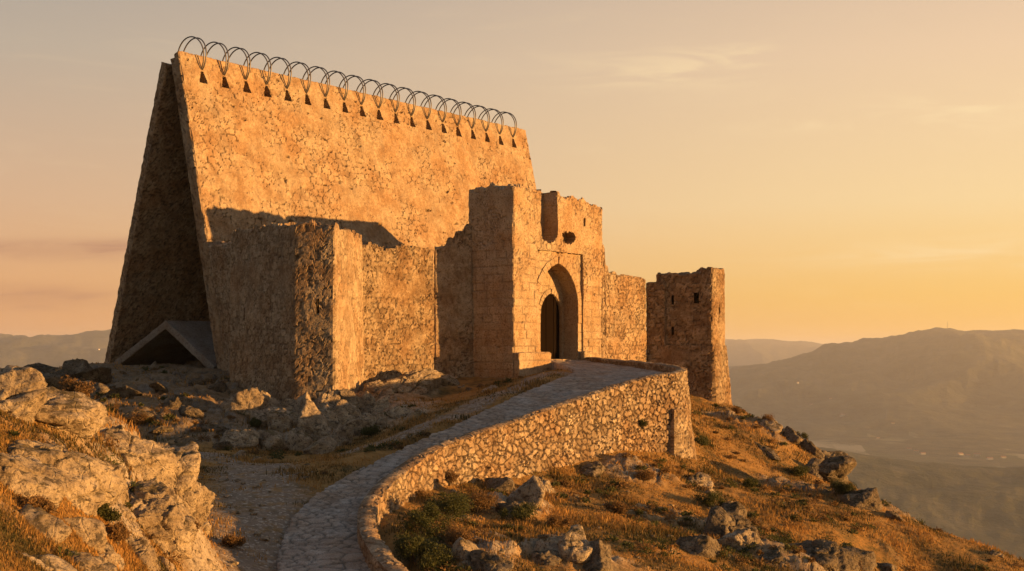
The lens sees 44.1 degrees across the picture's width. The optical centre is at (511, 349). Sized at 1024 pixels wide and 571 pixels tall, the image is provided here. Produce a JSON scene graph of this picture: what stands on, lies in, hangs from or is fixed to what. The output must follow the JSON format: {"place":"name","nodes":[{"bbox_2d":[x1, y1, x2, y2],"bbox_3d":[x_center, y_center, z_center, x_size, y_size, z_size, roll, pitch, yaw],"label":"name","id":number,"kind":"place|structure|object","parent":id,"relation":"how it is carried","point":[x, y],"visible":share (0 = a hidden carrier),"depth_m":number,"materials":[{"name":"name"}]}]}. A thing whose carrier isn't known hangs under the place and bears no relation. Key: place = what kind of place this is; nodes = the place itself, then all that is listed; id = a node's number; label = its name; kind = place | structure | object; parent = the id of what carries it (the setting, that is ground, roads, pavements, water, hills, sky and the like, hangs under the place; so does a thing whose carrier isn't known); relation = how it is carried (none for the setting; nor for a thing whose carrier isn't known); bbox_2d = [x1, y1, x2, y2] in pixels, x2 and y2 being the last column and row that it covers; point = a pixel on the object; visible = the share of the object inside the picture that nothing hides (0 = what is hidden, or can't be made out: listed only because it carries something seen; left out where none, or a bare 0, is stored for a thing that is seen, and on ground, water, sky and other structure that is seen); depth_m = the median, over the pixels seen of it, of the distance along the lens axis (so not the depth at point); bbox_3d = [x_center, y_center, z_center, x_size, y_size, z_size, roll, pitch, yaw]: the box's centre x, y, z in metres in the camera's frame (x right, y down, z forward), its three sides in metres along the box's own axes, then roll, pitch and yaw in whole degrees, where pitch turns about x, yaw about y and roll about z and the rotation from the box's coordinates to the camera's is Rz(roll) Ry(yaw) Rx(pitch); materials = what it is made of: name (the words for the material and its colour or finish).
{"place":"outdoors","nodes":[
{"label":"outdoors","id":0,"kind":"place"},
{"bbox_2d":[0,404,228,570],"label":"dry grass","id":1,"kind":"structure","parent":0,"point":[11,518],"depth_m":16.63,"materials":[{"name":"plant"}]},
{"bbox_2d":[276,360,662,570],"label":"ramp road","id":2,"kind":"structure","parent":0,"point":[320,533],"depth_m":35.10,"materials":[{"name":"stone"}]},
{"bbox_2d":[0,327,1023,570],"bbox_3d":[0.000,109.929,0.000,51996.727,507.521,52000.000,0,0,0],"label":"ground terrain","id":3,"kind":"structure","parent":0,"point":[941,397],"depth_m":2261.50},
{"bbox_2d":[0,365,46,424],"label":"boulder","id":4,"kind":"object","parent":3,"relation":"on","point":[23,391],"visible":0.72,"depth_m":19.63,"materials":[{"name":"stone"}]},
{"bbox_2d":[0,452,66,511],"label":"boulder","id":5,"kind":"object","parent":3,"relation":"on","point":[30,476],"visible":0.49,"depth_m":15.91,"materials":[{"name":"stone"}]},
{"bbox_2d":[16,493,57,514],"bbox_3d":[-5.859,1.933,15.557,0.506,0.372,0.535,0,0,33],"label":"shrub","id":6,"kind":"object","parent":3,"relation":"on","point":[46,505],"visible":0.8,"depth_m":15.48,"materials":[{"name":"brown plant"}]},
{"bbox_2d":[23,363,58,372],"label":"bedrock","id":7,"kind":"structure","parent":3,"relation":"on","point":[39,367],"depth_m":57.97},
{"bbox_2d":[18,504,71,543],"bbox_3d":[-5.702,2.103,14.975,0.881,0.518,0.634,0,0,36],"label":"boulder","id":8,"kind":"object","parent":3,"relation":"on","point":[45,521],"visible":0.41,"depth_m":14.85,"materials":[{"name":"stone"}]},
{"bbox_2d":[30,554,76,570],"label":"boulder","id":9,"kind":"object","parent":3,"relation":"on","point":[56,563],"visible":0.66,"depth_m":13.31,"materials":[{"name":"stone"}]},
{"bbox_2d":[41,370,72,389],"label":"rock","id":10,"kind":"object","parent":3,"relation":"on","point":[52,379],"visible":0.4,"depth_m":53.20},
{"bbox_2d":[7,439,124,515],"bbox_3d":[-6.595,1.991,17.651,1.846,1.499,2.071,0,0,0],"label":"boulder","id":11,"kind":"object","parent":3,"relation":"on","point":[93,484],"visible":0.45,"depth_m":17.51,"materials":[{"name":"stone"}]},
{"bbox_2d":[35,386,108,437],"bbox_3d":[-7.895,1.053,20.969,2.360,1.180,1.741,0,0,-23],"label":"boulder","id":12,"kind":"object","parent":3,"relation":"on","point":[81,414],"visible":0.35,"depth_m":20.80,"materials":[{"name":"stone"}]},
{"bbox_2d":[61,358,92,378],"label":"rock","id":13,"kind":"object","parent":3,"relation":"on","point":[77,368],"visible":0.46,"depth_m":55.03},
{"bbox_2d":[58,375,95,396],"bbox_3d":[-8.062,0.816,23.362,0.822,0.702,0.515,0,0,23],"label":"shrub","id":14,"kind":"object","parent":3,"relation":"on","point":[76,386],"visible":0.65,"depth_m":23.31,"materials":[{"name":"brown plant"}]},
{"bbox_2d":[63,516,106,552],"bbox_3d":[-5.756,2.436,16.529,0.647,0.524,0.723,0,0,37],"label":"boulder","id":15,"kind":"object","parent":3,"relation":"on","point":[92,532],"visible":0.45,"depth_m":16.48,"materials":[{"name":"stone"}]},
{"bbox_2d":[68,551,117,570],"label":"boulder","id":16,"kind":"object","parent":3,"relation":"on","point":[88,562],"visible":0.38,"depth_m":14.68,"materials":[{"name":"stone"}]},
{"bbox_2d":[79,367,111,382],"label":"rock","id":17,"kind":"object","parent":3,"relation":"on","point":[100,374],"visible":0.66,"depth_m":53.62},
{"bbox_2d":[81,380,112,397],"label":"rock","id":18,"kind":"object","parent":3,"relation":"on","point":[99,387],"visible":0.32,"depth_m":51.76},
{"bbox_2d":[96,503,121,523],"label":"shrub","id":19,"kind":"object","parent":3,"relation":"on","point":[106,512],"visible":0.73,"depth_m":18.18,"materials":[{"name":"green plant"}]},
{"bbox_2d":[98,542,124,570],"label":"boulder","id":20,"kind":"object","parent":3,"relation":"on","point":[110,554],"visible":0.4,"depth_m":16.76,"materials":[{"name":"stone"}]},
{"bbox_2d":[96,458,127,504],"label":"boulder","id":21,"kind":"object","parent":3,"relation":"on","point":[119,471],"visible":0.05,"depth_m":20.22,"materials":[{"name":"stone"}]},
{"bbox_2d":[105,522,131,545],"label":"shrub","id":22,"kind":"object","parent":3,"relation":"on","point":[116,531],"visible":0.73,"depth_m":17.63,"materials":[{"name":"brown plant"}]},
{"bbox_2d":[106,385,142,398],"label":"rock","id":23,"kind":"object","parent":3,"relation":"on","point":[126,392],"visible":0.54,"depth_m":50.00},
{"bbox_2d":[117,501,142,536],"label":"boulder","id":24,"kind":"object","parent":3,"relation":"on","point":[131,519],"visible":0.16,"depth_m":19.65,"materials":[{"name":"stone"}]},
{"bbox_2d":[120,409,155,423],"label":"rock","id":25,"kind":"object","parent":3,"relation":"on","point":[129,415],"visible":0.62,"depth_m":45.89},
{"bbox_2d":[127,407,155,423],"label":"shrub","id":26,"kind":"object","parent":3,"relation":"on","point":[141,418],"visible":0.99,"depth_m":45.69,"materials":[{"name":"brown plant"}]},
{"bbox_2d":[101,425,182,483],"bbox_3d":[-7.053,2.211,23.107,1.926,1.632,1.648,0,0,0],"label":"boulder","id":27,"kind":"object","parent":3,"relation":"on","point":[149,459],"visible":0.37,"depth_m":23.08,"materials":[{"name":"stone"}]},
{"bbox_2d":[125,536,158,570],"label":"boulder","id":28,"kind":"object","parent":3,"relation":"on","point":[146,554],"visible":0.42,"depth_m":18.53,"materials":[{"name":"stone"}]},
{"bbox_2d":[129,478,195,560],"bbox_3d":[-6.160,3.014,21.646,1.613,1.552,1.115,0,0,-31],"label":"boulder","id":29,"kind":"object","parent":3,"relation":"on","point":[160,509],"visible":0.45,"depth_m":21.39,"materials":[{"name":"stone"}]},
{"bbox_2d":[161,394,192,408],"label":"rock","id":30,"kind":"object","parent":3,"relation":"on","point":[175,401],"visible":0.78,"depth_m":48.91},
{"bbox_2d":[155,441,200,494],"bbox_3d":[-6.791,2.465,24.011,1.663,1.521,1.649,0,0,-19],"label":"boulder","id":31,"kind":"object","parent":3,"relation":"on","point":[188,454],"visible":0.16,"depth_m":23.56,"materials":[{"name":"stone"}]},
{"bbox_2d":[173,514,196,544],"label":"boulder","id":32,"kind":"object","parent":3,"relation":"on","point":[189,527],"visible":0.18,"depth_m":21.71,"materials":[{"name":"stone"}]},
{"bbox_2d":[178,405,205,418],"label":"rock","id":33,"kind":"object","parent":3,"relation":"on","point":[188,412],"visible":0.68,"depth_m":47.82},
{"bbox_2d":[176,481,214,530],"bbox_3d":[-6.382,3.229,24.059,1.441,1.998,1.520,0,0,0],"label":"boulder","id":34,"kind":"object","parent":3,"relation":"on","point":[197,500],"visible":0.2,"depth_m":23.77,"materials":[{"name":"stone"}]},
{"bbox_2d":[220,533,245,547],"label":"shrub","id":35,"kind":"object","parent":3,"relation":"on","point":[232,540],"visible":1,"depth_m":29.08,"materials":[{"name":"brown plant"}]},
{"bbox_2d":[219,429,259,448],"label":"rock","id":36,"kind":"object","parent":3,"relation":"on","point":[243,438],"visible":0.71,"depth_m":43.96,"materials":[{"name":"stone"}]},
{"bbox_2d":[219,387,263,416],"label":"rock","id":37,"kind":"object","parent":3,"relation":"on","point":[249,401],"visible":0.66,"depth_m":48.56,"materials":[{"name":"stone"}]},
{"bbox_2d":[248,406,268,427],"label":"bedrock","id":38,"kind":"structure","parent":3,"relation":"on","point":[261,414],"depth_m":48.21,"materials":[{"name":"stone"}]},
{"bbox_2d":[260,390,281,408],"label":"rock","id":39,"kind":"object","parent":3,"relation":"on","point":[270,400],"visible":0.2,"depth_m":49.34,"materials":[{"name":"stone"}]},
{"bbox_2d":[258,429,286,450],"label":"rock","id":40,"kind":"object","parent":3,"relation":"on","point":[269,439],"visible":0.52,"depth_m":44.28,"materials":[{"name":"stone"}]},
{"bbox_2d":[266,406,293,432],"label":"rock","id":41,"kind":"object","parent":3,"relation":"on","point":[280,419],"visible":0.55,"depth_m":47.36,"materials":[{"name":"stone"}]},
{"bbox_2d":[229,219,363,403],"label":"corner tower","id":42,"kind":"structure","parent":3,"relation":"on","point":[296,298],"depth_m":51.39,"materials":[{"name":"stone"}]},
{"bbox_2d":[285,426,312,450],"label":"rock","id":43,"kind":"object","parent":3,"relation":"on","point":[298,438],"visible":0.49,"depth_m":44.26,"materials":[{"name":"stone"}]},
{"bbox_2d":[291,391,311,412],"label":"rock","id":44,"kind":"object","parent":3,"relation":"on","point":[299,403],"visible":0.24,"depth_m":48.87,"materials":[{"name":"stone"}]},
{"bbox_2d":[297,398,331,441],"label":"rock","id":45,"kind":"object","parent":3,"relation":"on","point":[312,421],"visible":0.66,"depth_m":45.95,"materials":[{"name":"stone"}]},
{"bbox_2d":[303,435,336,454],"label":"rock","id":46,"kind":"object","parent":3,"relation":"on","point":[325,444],"visible":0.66,"depth_m":42.31,"materials":[{"name":"stone"}]},
{"bbox_2d":[105,51,535,370],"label":"leaning stone hall","id":47,"kind":"structure","parent":3,"relation":"on","point":[229,153],"depth_m":66.62,"materials":[{"name":"stone"}]},
{"bbox_2d":[313,393,339,408],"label":"bedrock","id":48,"kind":"structure","parent":3,"relation":"on","point":[322,400],"depth_m":49.13,"materials":[{"name":"stone"}]},
{"bbox_2d":[318,403,339,429],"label":"rock","id":49,"kind":"object","parent":3,"relation":"on","point":[328,412],"visible":0.42,"depth_m":47.64,"materials":[{"name":"stone"}]},
{"bbox_2d":[330,423,352,445],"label":"rock","id":50,"kind":"object","parent":3,"relation":"on","point":[341,434],"visible":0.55,"depth_m":44.87,"materials":[{"name":"stone"}]},
{"bbox_2d":[333,399,362,423],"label":"rock","id":51,"kind":"object","parent":3,"relation":"on","point":[345,410],"visible":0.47,"depth_m":48.01,"materials":[{"name":"stone"}]},
{"bbox_2d":[339,389,364,409],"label":"bedrock","id":52,"kind":"structure","parent":3,"relation":"on","point":[350,396],"depth_m":50.16,"materials":[{"name":"stone"}]},
{"bbox_2d":[344,416,369,435],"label":"rock","id":53,"kind":"object","parent":3,"relation":"on","point":[357,425],"visible":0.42,"depth_m":46.23,"materials":[{"name":"stone"}]},
{"bbox_2d":[356,390,374,405],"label":"rock","id":54,"kind":"object","parent":3,"relation":"on","point":[367,398],"visible":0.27,"depth_m":50.42,"materials":[{"name":"stone"}]},
{"bbox_2d":[360,396,389,415],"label":"bedrock","id":55,"kind":"structure","parent":3,"relation":"on","point":[380,404],"depth_m":50.23,"materials":[{"name":"stone"}]},
{"bbox_2d":[364,413,386,428],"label":"rock","id":56,"kind":"object","parent":3,"relation":"on","point":[380,419],"visible":0.61,"depth_m":46.64,"materials":[{"name":"stone"}]},
{"bbox_2d":[363,380,387,393],"bbox_3d":[-5.711,1.951,53.704,1.335,1.341,1.054,0,0,-26],"label":"rock ledge","id":57,"kind":"object","parent":3,"relation":"on","point":[375,386],"visible":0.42,"depth_m":53.38,"materials":[{"name":"stone"}]},
{"bbox_2d":[372,386,396,400],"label":"bedrock","id":58,"kind":"structure","parent":3,"relation":"on","point":[387,391],"depth_m":52.22,"materials":[{"name":"stone"}]},
{"bbox_2d":[362,242,434,383],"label":"curtain wall","id":59,"kind":"structure","parent":3,"relation":"on","point":[398,312],"depth_m":56.73,"materials":[{"name":"stone"}]},
{"bbox_2d":[386,406,412,418],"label":"rock","id":60,"kind":"object","parent":3,"relation":"on","point":[395,412],"visible":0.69,"depth_m":47.88,"materials":[{"name":"stone"}]},
{"bbox_2d":[381,368,441,394],"bbox_3d":[-4.535,1.694,55.436,4.002,1.727,1.856,0,0,-36],"label":"rock ledge","id":61,"kind":"object","parent":3,"relation":"on","point":[423,381],"visible":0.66,"depth_m":55.03,"materials":[{"name":"stone"}]},
{"bbox_2d":[393,530,438,565],"bbox_3d":[-2.176,4.476,28.479,1.073,0.834,1.368,0,0,0],"label":"shrub","id":62,"kind":"object","parent":3,"relation":"on","point":[409,547],"visible":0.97,"depth_m":28.27,"materials":[{"name":"green plant"}]},
{"bbox_2d":[393,501,459,535],"bbox_3d":[-2.090,4.184,30.868,1.361,0.935,1.275,0,0,-40],"label":"shrub","id":63,"kind":"object","parent":3,"relation":"on","point":[425,516],"visible":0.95,"depth_m":30.78,"materials":[{"name":"green plant"}]},
{"bbox_2d":[415,540,455,570],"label":"shrub","id":64,"kind":"object","parent":3,"relation":"on","point":[435,557],"visible":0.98,"depth_m":27.87,"materials":[{"name":"green plant"}]},
{"bbox_2d":[439,372,459,385],"bbox_3d":[-3.193,1.505,57.497,1.628,1.041,1.079,0,0,0],"label":"rock ledge","id":65,"kind":"object","parent":3,"relation":"on","point":[447,379],"visible":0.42,"depth_m":57.26,"materials":[{"name":"stone"}]},
{"bbox_2d":[423,489,476,521],"bbox_3d":[-1.672,4.126,33.345,1.484,0.996,1.608,0,0,0],"label":"shrub","id":66,"kind":"object","parent":3,"relation":"on","point":[455,506],"visible":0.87,"depth_m":33.13,"materials":[{"name":"green plant"}]},
{"bbox_2d":[434,224,474,377],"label":"cross wall","id":67,"kind":"structure","parent":3,"relation":"on","point":[453,317],"depth_m":59.08,"materials":[{"name":"stone"}]},
{"bbox_2d":[442,520,473,544],"bbox_3d":[-1.295,4.383,29.711,0.662,0.691,1.349,0,0,-17],"label":"shrub","id":68,"kind":"object","parent":3,"relation":"on","point":[453,533],"visible":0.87,"depth_m":29.52,"materials":[{"name":"brown plant"}]},
{"bbox_2d":[451,537,483,560],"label":"rock","id":69,"kind":"object","parent":3,"relation":"on","point":[462,548],"visible":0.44,"depth_m":28.21,"materials":[{"name":"stone"}]},
{"bbox_2d":[466,489,500,513],"bbox_3d":[-0.869,4.221,34.977,1.156,0.809,0.922,0,0,0],"label":"shrub","id":70,"kind":"object","parent":3,"relation":"on","point":[482,502],"visible":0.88,"depth_m":34.91,"materials":[{"name":"brown plant"}]},
{"bbox_2d":[469,549,513,570],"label":"rock","id":71,"kind":"object","parent":3,"relation":"on","point":[482,560],"visible":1,"depth_m":27.70,"materials":[{"name":"stone"}]},
{"bbox_2d":[8,362,989,570],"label":"green undergrowth","id":72,"kind":"object","parent":3,"relation":"on","point":[371,447],"visible":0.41,"depth_m":40.15,"materials":[{"name":"green plant"}]},
{"bbox_2d":[484,477,515,494],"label":"rock","id":73,"kind":"object","parent":3,"relation":"on","point":[507,484],"visible":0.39,"depth_m":38.81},
{"bbox_2d":[494,501,525,513],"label":"rock","id":74,"kind":"object","parent":3,"relation":"on","point":[508,506],"visible":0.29,"depth_m":35.40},
{"bbox_2d":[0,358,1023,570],"bbox_3d":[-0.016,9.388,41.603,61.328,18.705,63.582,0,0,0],"label":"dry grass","id":75,"kind":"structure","parent":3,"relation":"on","point":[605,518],"depth_m":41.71,"materials":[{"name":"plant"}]},
{"bbox_2d":[497,500,540,522],"bbox_3d":[0.241,4.485,34.804,0.898,0.685,1.215,0,0,34],"label":"shrub","id":76,"kind":"object","parent":3,"relation":"on","point":[521,511],"visible":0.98,"depth_m":34.64,"materials":[{"name":"green plant"}]},
{"bbox_2d":[506,475,545,508],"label":"rock","id":77,"kind":"object","parent":3,"relation":"on","point":[533,487],"visible":0.43,"depth_m":36.31,"materials":[{"name":"stone"}]},
{"bbox_2d":[357,357,696,570],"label":"retaining wall","id":78,"kind":"structure","parent":3,"relation":"on","point":[585,426],"depth_m":43.59,"materials":[{"name":"stone"}]},
{"bbox_2d":[468,182,602,377],"bbox_3d":[1.386,-3.048,61.642,3.134,9.496,7.461,0,0,38],"label":"gatehouse","id":79,"kind":"object","parent":3,"relation":"on","point":[537,276],"visible":0.91,"depth_m":59.36,"materials":[{"name":"stone"}]},
{"bbox_2d":[540,294,558,358],"bbox_3d":[1.798,-1.160,62.125,0.170,3.240,1.902,0,0,38],"label":"door leaf","id":80,"kind":"structure","parent":79,"relation":"in","point":[549,325],"depth_m":62.12,"materials":[{"name":"brown wood"}]},
{"bbox_2d":[63,361,1023,570],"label":"rocks","id":81,"kind":"object","parent":3,"relation":"on","point":[647,545],"visible":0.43,"depth_m":42.46,"materials":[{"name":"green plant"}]},
{"bbox_2d":[531,549,563,565],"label":"rock","id":82,"kind":"object","parent":3,"relation":"on","point":[551,557],"visible":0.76,"depth_m":29.56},
{"bbox_2d":[544,513,573,528],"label":"shrub","id":83,"kind":"object","parent":3,"relation":"on","point":[558,520],"visible":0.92,"depth_m":34.15,"materials":[{"name":"brown plant"}]},
{"bbox_2d":[558,524,593,564],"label":"rock","id":84,"kind":"object","parent":3,"relation":"on","point":[574,546],"visible":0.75,"depth_m":29.69,"materials":[{"name":"stone"}]},
{"bbox_2d":[580,461,605,476],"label":"rock","id":85,"kind":"object","parent":3,"relation":"on","point":[593,469],"visible":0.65,"depth_m":44.01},
{"bbox_2d":[582,538,613,570],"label":"rock","id":86,"kind":"object","parent":3,"relation":"on","point":[600,559],"visible":0.77,"depth_m":29.63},
{"bbox_2d":[602,499,627,513],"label":"shrub","id":87,"kind":"object","parent":3,"relation":"on","point":[618,507],"visible":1,"depth_m":38.77,"materials":[{"name":"brown plant"}]},
{"bbox_2d":[601,244,646,361],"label":"curtain wall","id":88,"kind":"structure","parent":3,"relation":"on","point":[623,318],"depth_m":65.25,"materials":[{"name":"stone"}]},
{"bbox_2d":[646,281,665,362],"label":"link wall","id":89,"kind":"structure","parent":3,"relation":"on","point":[655,314],"depth_m":67.13,"materials":[{"name":"stone"}]},
{"bbox_2d":[656,267,732,405],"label":"tower","id":90,"kind":"structure","parent":3,"relation":"on","point":[695,346],"depth_m":66.76,"materials":[{"name":"stone"}]},
{"bbox_2d":[675,534,720,557],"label":"rock","id":91,"kind":"object","parent":3,"relation":"on","point":[705,546],"visible":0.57,"depth_m":34.47,"materials":[{"name":"stone"}]},
{"bbox_2d":[688,472,713,488],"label":"rock","id":92,"kind":"object","parent":3,"relation":"on","point":[704,479],"visible":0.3,"depth_m":45.92,"materials":[{"name":"stone"}]},
{"bbox_2d":[692,488,724,507],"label":"shrub","id":93,"kind":"object","parent":3,"relation":"on","point":[710,499],"visible":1,"depth_m":43.17,"materials":[{"name":"green plant"}]},
{"bbox_2d":[703,506,731,537],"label":"rock","id":94,"kind":"object","parent":3,"relation":"on","point":[719,519],"visible":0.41,"depth_m":38.12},
{"bbox_2d":[719,501,746,516],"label":"rock","id":95,"kind":"object","parent":3,"relation":"on","point":[738,508],"visible":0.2,"depth_m":42.92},
{"bbox_2d":[717,528,764,550],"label":"rock","id":96,"kind":"object","parent":3,"relation":"on","point":[737,539],"visible":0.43,"depth_m":36.09,"materials":[{"name":"stone"}]},
{"bbox_2d":[727,511,759,536],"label":"bedrock","id":97,"kind":"structure","parent":3,"relation":"on","point":[738,521],"depth_m":39.10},
{"bbox_2d":[758,418,784,433],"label":"rock","id":98,"kind":"object","parent":3,"relation":"on","point":[775,426],"visible":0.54,"depth_m":60.49,"materials":[{"name":"stone"}]},
{"bbox_2d":[760,547,786,563],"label":"rock","id":99,"kind":"object","parent":3,"relation":"on","point":[771,556],"visible":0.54,"depth_m":35.30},
{"bbox_2d":[782,426,800,444],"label":"rock","id":100,"kind":"object","parent":3,"relation":"on","point":[792,435],"visible":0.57,"depth_m":60.10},
{"bbox_2d":[783,464,809,476],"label":"shrub","id":101,"kind":"object","parent":3,"relation":"on","point":[798,470],"visible":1,"depth_m":55.17,"materials":[{"name":"green plant"}]},
{"bbox_2d":[800,438,824,460],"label":"rock","id":102,"kind":"object","parent":3,"relation":"on","point":[809,446],"visible":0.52,"depth_m":59.76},
{"bbox_2d":[804,458,822,479],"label":"rock","id":103,"kind":"object","parent":3,"relation":"on","point":[812,464],"visible":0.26,"depth_m":56.75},
{"bbox_2d":[789,539,861,570],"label":"bedrock","id":104,"kind":"structure","parent":3,"relation":"on","point":[828,555],"depth_m":36.55,"materials":[{"name":"stone"}]},
{"bbox_2d":[818,455,856,481],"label":"bedrock","id":105,"kind":"structure","parent":3,"relation":"on","point":[839,467],"depth_m":50.09,"materials":[{"name":"stone"}]},
{"bbox_2d":[829,477,857,494],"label":"shrub","id":106,"kind":"object","parent":3,"relation":"on","point":[840,488],"visible":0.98,"depth_m":48.74,"materials":[{"name":"green plant"}]},
{"bbox_2d":[843,546,876,570],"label":"rock","id":107,"kind":"object","parent":3,"relation":"on","point":[868,559],"visible":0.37,"depth_m":42.00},
{"bbox_2d":[840,487,882,511],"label":"rock","id":108,"kind":"object","parent":3,"relation":"on","point":[868,498],"visible":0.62,"depth_m":48.15,"materials":[{"name":"stone"}]},
{"bbox_2d":[0,0,1023,343],"label":"sky","id":109,"kind":"structure","parent":0,"point":[852,170],"materials":[{"name":"orange"}]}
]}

